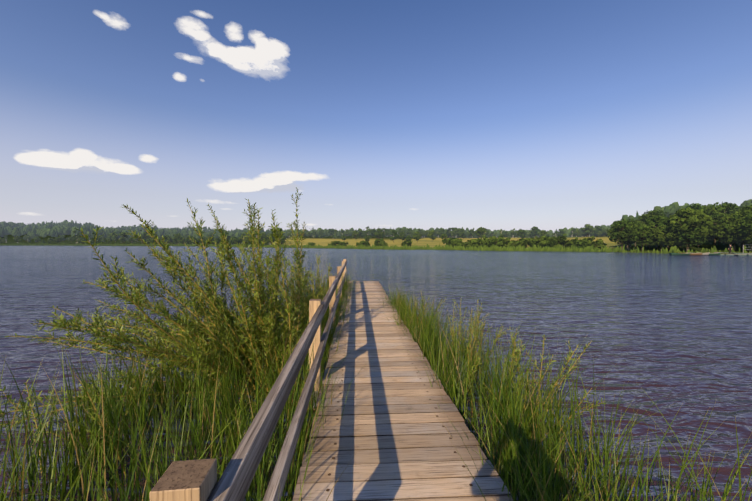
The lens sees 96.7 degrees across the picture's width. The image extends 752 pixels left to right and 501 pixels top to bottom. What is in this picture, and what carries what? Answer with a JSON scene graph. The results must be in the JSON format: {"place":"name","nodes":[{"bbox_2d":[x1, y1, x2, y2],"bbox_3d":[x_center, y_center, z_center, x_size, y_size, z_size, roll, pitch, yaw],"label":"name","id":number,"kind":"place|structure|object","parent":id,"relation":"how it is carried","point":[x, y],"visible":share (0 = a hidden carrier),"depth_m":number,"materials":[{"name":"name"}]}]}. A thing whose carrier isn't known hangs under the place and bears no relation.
{"place":"outdoors","nodes":[
{"label":"outdoors","id":0,"kind":"place"},
{"bbox_2d":[0,220,271,239],"bbox_3d":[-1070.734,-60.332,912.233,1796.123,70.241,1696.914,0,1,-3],"label":"forest hills","id":1,"kind":"structure","parent":0,"point":[64,227],"depth_m":581.43,"materials":[{"name":"green plant"}]},
{"bbox_2d":[0,246,751,500],"bbox_3d":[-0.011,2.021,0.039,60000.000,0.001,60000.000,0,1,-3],"label":"lake water","id":2,"kind":"structure","parent":0,"point":[655,327],"depth_m":8.26,"materials":[{"name":"blue liquid"}]},
{"bbox_2d":[23,375,141,475],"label":"willow shoots","id":3,"kind":"object","parent":2,"relation":"in","point":[46,424],"depth_m":2.96,"materials":[{"name":"green plant"}]},
{"bbox_2d":[0,187,322,429],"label":"willow bush","id":4,"kind":"object","parent":2,"relation":"in","point":[223,317],"visible":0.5,"depth_m":4.14,"materials":[{"name":"green plant"}]},
{"bbox_2d":[0,270,380,500],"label":"reeds","id":5,"kind":"object","parent":2,"relation":"in","point":[203,407],"visible":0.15,"depth_m":2.82,"materials":[{"name":"green plant"}]},
{"bbox_2d":[257,249,331,333],"bbox_3d":[-1.728,1.003,7.230,1.653,2.049,2.062,0,1,-3],"label":"willow bush","id":6,"kind":"object","parent":2,"relation":"in","point":[315,291],"visible":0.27,"depth_m":6.93,"materials":[{"name":"green plant"}]},
{"bbox_2d":[302,269,328,294],"bbox_3d":[-1.785,1.227,9.520,1.166,1.504,1.137,0,1,-3],"label":"willow bush","id":7,"kind":"object","parent":2,"relation":"in","point":[319,282],"visible":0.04,"depth_m":9.28,"materials":[{"name":"green plant"}]},
{"bbox_2d":[394,290,467,340],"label":"willow shoots","id":8,"kind":"object","parent":2,"relation":"in","point":[421,299],"visible":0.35,"depth_m":6.44,"materials":[{"name":"green plant"}]},
{"bbox_2d":[448,299,510,388],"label":"willow shoots","id":9,"kind":"object","parent":2,"relation":"in","point":[471,330],"visible":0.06,"depth_m":4.88,"materials":[{"name":"green plant"}]},
{"bbox_2d":[464,327,606,445],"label":"willow shoots","id":10,"kind":"object","parent":2,"relation":"in","point":[568,358],"depth_m":3.45,"materials":[{"name":"green plant"}]},
{"bbox_2d":[362,280,751,500],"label":"reeds","id":11,"kind":"object","parent":2,"relation":"in","point":[431,342],"visible":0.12,"depth_m":2.74,"materials":[{"name":"green plant"}]},
{"bbox_2d":[669,252,691,254],"bbox_3d":[58.833,0.690,64.415,3.800,0.648,1.300,0,1,4],"label":"boat","id":12,"kind":"object","parent":2,"relation":"on","point":[679,253],"visible":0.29,"depth_m":63.95,"materials":[{"name":"green"}]},
{"bbox_2d":[714,252,751,255],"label":"floating dock","id":13,"kind":"object","parent":2,"relation":"on","point":[734,254],"depth_m":64.52,"materials":[{"name":"grey"}]},
{"bbox_2d":[0,226,751,253],"bbox_3d":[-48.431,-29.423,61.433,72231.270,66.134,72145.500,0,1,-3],"label":"far shore","id":14,"kind":"structure","parent":0,"point":[437,241],"depth_m":257.73,"materials":[{"name":"green plant"}]},
{"bbox_2d":[13,236,21,241],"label":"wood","id":15,"kind":"object","parent":14,"relation":"on","point":[16,238],"depth_m":258.30,"materials":[{"name":"green plant"}]},
{"bbox_2d":[109,232,118,239],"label":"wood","id":16,"kind":"object","parent":14,"relation":"on","point":[111,235],"depth_m":323.72,"materials":[{"name":"green plant"}]},
{"bbox_2d":[119,232,127,242],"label":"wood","id":17,"kind":"object","parent":14,"relation":"on","point":[122,234],"depth_m":267.43,"materials":[{"name":"green plant"}]},
{"bbox_2d":[141,233,148,240],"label":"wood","id":18,"kind":"object","parent":14,"relation":"on","point":[145,236],"depth_m":321.07,"materials":[{"name":"green plant"}]},
{"bbox_2d":[164,235,169,243],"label":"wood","id":19,"kind":"object","parent":14,"relation":"on","point":[167,238],"visible":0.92,"depth_m":268.86,"materials":[{"name":"green plant"}]},
{"bbox_2d":[172,233,179,243],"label":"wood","id":20,"kind":"object","parent":14,"relation":"on","point":[177,235],"visible":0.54,"depth_m":266.87,"materials":[{"name":"green plant"}]},
{"bbox_2d":[329,241,340,245],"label":"shore scrub","id":21,"kind":"object","parent":14,"relation":"on","point":[334,243],"visible":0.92,"depth_m":154.05,"materials":[{"name":"green plant"}]},
{"bbox_2d":[352,230,359,238],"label":"tree","id":22,"kind":"object","parent":14,"relation":"on","point":[354,236],"visible":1,"depth_m":296.71,"materials":[{"name":"green plant"}]},
{"bbox_2d":[360,241,369,246],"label":"shore scrub","id":23,"kind":"object","parent":14,"relation":"on","point":[366,243],"visible":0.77,"depth_m":142.09,"materials":[{"name":"green plant"}]},
{"bbox_2d":[364,226,371,234],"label":"tree","id":24,"kind":"object","parent":14,"relation":"on","point":[367,232],"visible":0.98,"depth_m":395.55,"materials":[{"name":"green plant"}]},
{"bbox_2d":[0,243,750,253],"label":"shore reeds","id":25,"kind":"object","parent":14,"relation":"on","point":[674,249],"visible":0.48,"depth_m":112.75,"materials":[{"name":"green plant"}]},
{"bbox_2d":[374,228,383,238],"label":"tree","id":26,"kind":"object","parent":14,"relation":"on","point":[378,234],"visible":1,"depth_m":276.37,"materials":[{"name":"green plant"}]},
{"bbox_2d":[374,238,385,245],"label":"shore scrub","id":27,"kind":"object","parent":14,"relation":"on","point":[381,240],"visible":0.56,"depth_m":150.79,"materials":[{"name":"green plant"}]},
{"bbox_2d":[381,228,388,237],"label":"tree","id":28,"kind":"object","parent":14,"relation":"on","point":[385,232],"visible":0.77,"depth_m":407.45,"materials":[{"name":"green plant"}]},
{"bbox_2d":[389,230,398,242],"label":"tree","id":29,"kind":"object","parent":14,"relation":"on","point":[394,236],"visible":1,"depth_m":245.79,"materials":[{"name":"green plant"}]},
{"bbox_2d":[398,232,405,241],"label":"tree","id":30,"kind":"object","parent":14,"relation":"on","point":[402,236],"visible":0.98,"depth_m":258.46,"materials":[{"name":"green plant"}]},
{"bbox_2d":[401,240,411,245],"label":"shore scrub","id":31,"kind":"object","parent":14,"relation":"on","point":[407,242],"visible":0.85,"depth_m":136.28,"materials":[{"name":"green plant"}]},
{"bbox_2d":[412,231,421,240],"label":"tree","id":32,"kind":"object","parent":14,"relation":"on","point":[417,237],"visible":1,"depth_m":230.38,"materials":[{"name":"green plant"}]},
{"bbox_2d":[427,230,436,239],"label":"tree","id":33,"kind":"object","parent":14,"relation":"on","point":[430,234],"visible":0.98,"depth_m":266.42,"materials":[{"name":"green plant"}]},
{"bbox_2d":[279,225,610,237],"bbox_3d":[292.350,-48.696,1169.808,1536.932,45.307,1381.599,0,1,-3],"label":"forest","id":34,"kind":"object","parent":14,"relation":"on","point":[568,231],"visible":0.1,"depth_m":622.84,"materials":[{"name":"green plant"}]},
{"bbox_2d":[445,228,451,237],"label":"tree","id":35,"kind":"object","parent":14,"relation":"on","point":[447,232],"visible":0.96,"depth_m":424.96,"materials":[{"name":"green plant"}]},
{"bbox_2d":[442,237,461,246],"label":"shore scrub","id":36,"kind":"object","parent":14,"relation":"on","point":[447,241],"visible":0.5,"depth_m":127.41,"materials":[{"name":"green plant"}]},
{"bbox_2d":[449,241,459,247],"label":"shore scrub","id":37,"kind":"object","parent":14,"relation":"on","point":[455,244],"visible":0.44,"depth_m":120.73,"materials":[{"name":"green plant"}]},
{"bbox_2d":[461,242,470,248],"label":"shore scrub","id":38,"kind":"object","parent":14,"relation":"on","point":[465,244],"visible":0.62,"depth_m":115.64,"materials":[{"name":"green plant"}]},
{"bbox_2d":[467,229,474,236],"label":"tree","id":39,"kind":"object","parent":14,"relation":"on","point":[471,231],"visible":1,"depth_m":411.71,"materials":[{"name":"green plant"}]},
{"bbox_2d":[469,239,485,246],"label":"shore scrub","id":40,"kind":"object","parent":14,"relation":"on","point":[473,242],"visible":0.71,"depth_m":109.26,"materials":[{"name":"green plant"}]},
{"bbox_2d":[475,227,485,238],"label":"tree","id":41,"kind":"object","parent":14,"relation":"on","point":[479,230],"visible":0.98,"depth_m":266.52,"materials":[{"name":"green plant"}]},
{"bbox_2d":[479,239,492,247],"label":"shore scrub","id":42,"kind":"object","parent":14,"relation":"on","point":[486,243],"visible":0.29,"depth_m":107.97,"materials":[{"name":"green plant"}]},
{"bbox_2d":[487,237,504,246],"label":"shore scrub","id":43,"kind":"object","parent":14,"relation":"on","point":[493,241],"visible":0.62,"depth_m":106.18,"materials":[{"name":"green plant"}]},
{"bbox_2d":[496,237,513,247],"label":"shore scrub","id":44,"kind":"object","parent":14,"relation":"on","point":[507,239],"visible":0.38,"depth_m":107.97,"materials":[{"name":"green plant"}]},
{"bbox_2d":[507,240,520,246],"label":"shore scrub","id":45,"kind":"object","parent":14,"relation":"on","point":[515,242],"visible":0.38,"depth_m":109.80,"materials":[{"name":"green plant"}]},
{"bbox_2d":[514,240,526,246],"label":"shore scrub","id":46,"kind":"object","parent":14,"relation":"on","point":[523,243],"visible":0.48,"depth_m":109.49,"materials":[{"name":"green plant"}]},
{"bbox_2d":[517,230,525,238],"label":"tree","id":47,"kind":"object","parent":14,"relation":"on","point":[520,232],"visible":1,"depth_m":290.87,"materials":[{"name":"green plant"}]},
{"bbox_2d":[519,237,533,247],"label":"shore scrub","id":48,"kind":"object","parent":14,"relation":"on","point":[528,240],"visible":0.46,"depth_m":110.67,"materials":[{"name":"green plant"}]},
{"bbox_2d":[529,226,539,235],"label":"tree","id":49,"kind":"object","parent":14,"relation":"on","point":[534,231],"visible":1,"depth_m":379.00,"materials":[{"name":"green plant"}]},
{"bbox_2d":[530,236,549,247],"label":"shore scrub","id":50,"kind":"object","parent":14,"relation":"on","point":[540,241],"visible":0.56,"depth_m":102.78,"materials":[{"name":"green plant"}]},
{"bbox_2d":[538,230,546,237],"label":"tree","id":51,"kind":"object","parent":14,"relation":"on","point":[542,233],"visible":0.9,"depth_m":276.92,"materials":[{"name":"green plant"}]},
{"bbox_2d":[537,239,553,247],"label":"shore scrub","id":52,"kind":"object","parent":14,"relation":"on","point":[547,241],"visible":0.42,"depth_m":101.36,"materials":[{"name":"green plant"}]},
{"bbox_2d":[549,233,572,247],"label":"shore scrub","id":53,"kind":"object","parent":14,"relation":"on","point":[559,239],"visible":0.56,"depth_m":100.65,"materials":[{"name":"green plant"}]},
{"bbox_2d":[556,229,565,235],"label":"tree","id":54,"kind":"object","parent":14,"relation":"on","point":[562,231],"visible":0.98,"depth_m":406.15,"materials":[{"name":"green plant"}]},
{"bbox_2d":[563,237,577,248],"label":"shore scrub","id":55,"kind":"object","parent":14,"relation":"on","point":[573,240],"visible":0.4,"depth_m":101.81,"materials":[{"name":"green plant"}]},
{"bbox_2d":[570,239,587,249],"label":"shore scrub","id":56,"kind":"object","parent":14,"relation":"on","point":[581,244],"visible":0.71,"depth_m":96.88,"materials":[{"name":"green plant"}]},
{"bbox_2d":[580,224,594,236],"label":"tree","id":57,"kind":"object","parent":14,"relation":"on","point":[589,228],"visible":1,"depth_m":345.23,"materials":[{"name":"green plant"}]},
{"bbox_2d":[580,236,595,244],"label":"shore scrub","id":58,"kind":"object","parent":14,"relation":"on","point":[588,239],"visible":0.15,"depth_m":105.81,"materials":[{"name":"green plant"}]},
{"bbox_2d":[587,239,606,249],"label":"shore scrub","id":59,"kind":"object","parent":14,"relation":"on","point":[599,242],"visible":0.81,"depth_m":95.75,"materials":[{"name":"green plant"}]},
{"bbox_2d":[595,226,604,236],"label":"tree","id":60,"kind":"object","parent":14,"relation":"on","point":[601,229],"visible":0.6,"depth_m":354.70,"materials":[{"name":"green plant"}]},
{"bbox_2d":[606,219,635,249],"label":"shore oak","id":61,"kind":"object","parent":14,"relation":"on","point":[615,227],"visible":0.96,"depth_m":90.60,"materials":[{"name":"green plant"}]},
{"bbox_2d":[616,221,641,249],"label":"shore oak","id":62,"kind":"object","parent":14,"relation":"on","point":[630,242],"visible":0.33,"depth_m":90.78,"materials":[{"name":"green plant"}]},
{"bbox_2d":[618,218,640,247],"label":"shore oak","id":63,"kind":"object","parent":14,"relation":"on","point":[636,222],"visible":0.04,"depth_m":101.40,"materials":[{"name":"green plant"}]},
{"bbox_2d":[631,225,654,248],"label":"shore oak","id":64,"kind":"object","parent":14,"relation":"on","point":[644,231],"visible":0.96,"depth_m":83.91,"materials":[{"name":"green plant"}]},
{"bbox_2d":[638,209,668,225],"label":"hill tree","id":65,"kind":"object","parent":14,"relation":"on","point":[648,214],"visible":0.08,"depth_m":114.57,"materials":[{"name":"green plant"}]},
{"bbox_2d":[645,214,667,248],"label":"shore oak","id":66,"kind":"object","parent":14,"relation":"on","point":[651,222],"visible":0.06,"depth_m":86.76,"materials":[{"name":"green plant"}]},
{"bbox_2d":[651,226,673,250],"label":"shore oak","id":67,"kind":"object","parent":14,"relation":"on","point":[656,238],"visible":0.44,"depth_m":81.59,"materials":[{"name":"green plant"}]},
{"bbox_2d":[656,218,679,249],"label":"shore oak","id":68,"kind":"object","parent":14,"relation":"on","point":[663,223],"depth_m":81.08,"materials":[{"name":"green plant"}]},
{"bbox_2d":[655,226,688,246],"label":"shore oak","id":69,"kind":"object","parent":14,"relation":"on","point":[671,242],"visible":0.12,"depth_m":79.28,"materials":[{"name":"green plant"}]},
{"bbox_2d":[610,199,751,228],"bbox_3d":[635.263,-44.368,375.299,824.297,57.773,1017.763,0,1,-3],"label":"forest","id":70,"kind":"object","parent":14,"relation":"on","point":[673,207],"depth_m":285.69,"materials":[{"name":"green plant"}]},
{"bbox_2d":[669,203,706,217],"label":"hill tree","id":71,"kind":"object","parent":14,"relation":"on","point":[695,206],"depth_m":103.31,"materials":[{"name":"green plant"}]},
{"bbox_2d":[666,207,712,251],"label":"shore oak","id":72,"kind":"object","parent":14,"relation":"on","point":[695,218],"depth_m":75.46,"materials":[{"name":"green plant"}]},
{"bbox_2d":[674,227,707,249],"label":"shore oak","id":73,"kind":"object","parent":14,"relation":"on","point":[699,240],"depth_m":75.98,"materials":[{"name":"green plant"}]},
{"bbox_2d":[697,224,714,246],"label":"shore oak","id":74,"kind":"object","parent":14,"relation":"on","point":[709,235],"depth_m":84.70,"materials":[{"name":"green plant"}]},
{"bbox_2d":[708,214,725,245],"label":"shore oak","id":75,"kind":"object","parent":14,"relation":"on","point":[714,220],"depth_m":88.95,"materials":[{"name":"green plant"}]},
{"bbox_2d":[703,202,735,243],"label":"hill tree","id":76,"kind":"object","parent":14,"relation":"on","point":[712,210],"depth_m":95.61,"materials":[{"name":"green plant"}]},
{"bbox_2d":[713,221,739,245],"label":"shore oak","id":77,"kind":"object","parent":14,"relation":"on","point":[728,240],"depth_m":76.98,"materials":[{"name":"green plant"}]},
{"bbox_2d":[708,212,746,250],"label":"shore oak","id":78,"kind":"object","parent":14,"relation":"on","point":[729,218],"depth_m":76.95,"materials":[{"name":"green plant"}]},
{"bbox_2d":[725,204,739,214],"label":"hill tree","id":79,"kind":"object","parent":14,"relation":"on","point":[736,208],"depth_m":122.30,"materials":[{"name":"green plant"}]},
{"bbox_2d":[723,214,751,250],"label":"shore oak","id":80,"kind":"object","parent":14,"relation":"on","point":[734,231],"depth_m":75.14,"materials":[{"name":"green plant"}]},
{"bbox_2d":[734,214,751,243],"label":"shore oak","id":81,"kind":"object","parent":14,"relation":"on","point":[747,221],"depth_m":72.72,"materials":[{"name":"green plant"}]},
{"bbox_2d":[735,205,751,229],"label":"shore oak","id":82,"kind":"object","parent":14,"relation":"on","point":[744,211],"depth_m":75.47,"materials":[{"name":"green plant"}]},
{"bbox_2d":[742,227,751,244],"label":"shore oak","id":83,"kind":"object","parent":14,"relation":"on","point":[747,238],"depth_m":72.52,"materials":[{"name":"green plant"}]},
{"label":"jetty","id":84,"kind":"object","parent":14,"relation":"on","visible":0},
{"bbox_2d":[292,281,512,500],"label":"jetty deck","id":85,"kind":"structure","parent":84,"relation":"on","point":[396,448],"depth_m":2.74,"materials":[{"name":"brown wood"}]},
{"bbox_2d":[149,259,346,500],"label":"jetty railing","id":86,"kind":"object","parent":85,"relation":"attached to","point":[190,480],"visible":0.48,"depth_m":1.40,"materials":[{"name":"wood"}]},
{"bbox_2d":[0,0,751,232],"label":"sky","id":87,"kind":"structure","parent":0,"point":[507,115],"materials":[{"name":"blue"}]}
]}

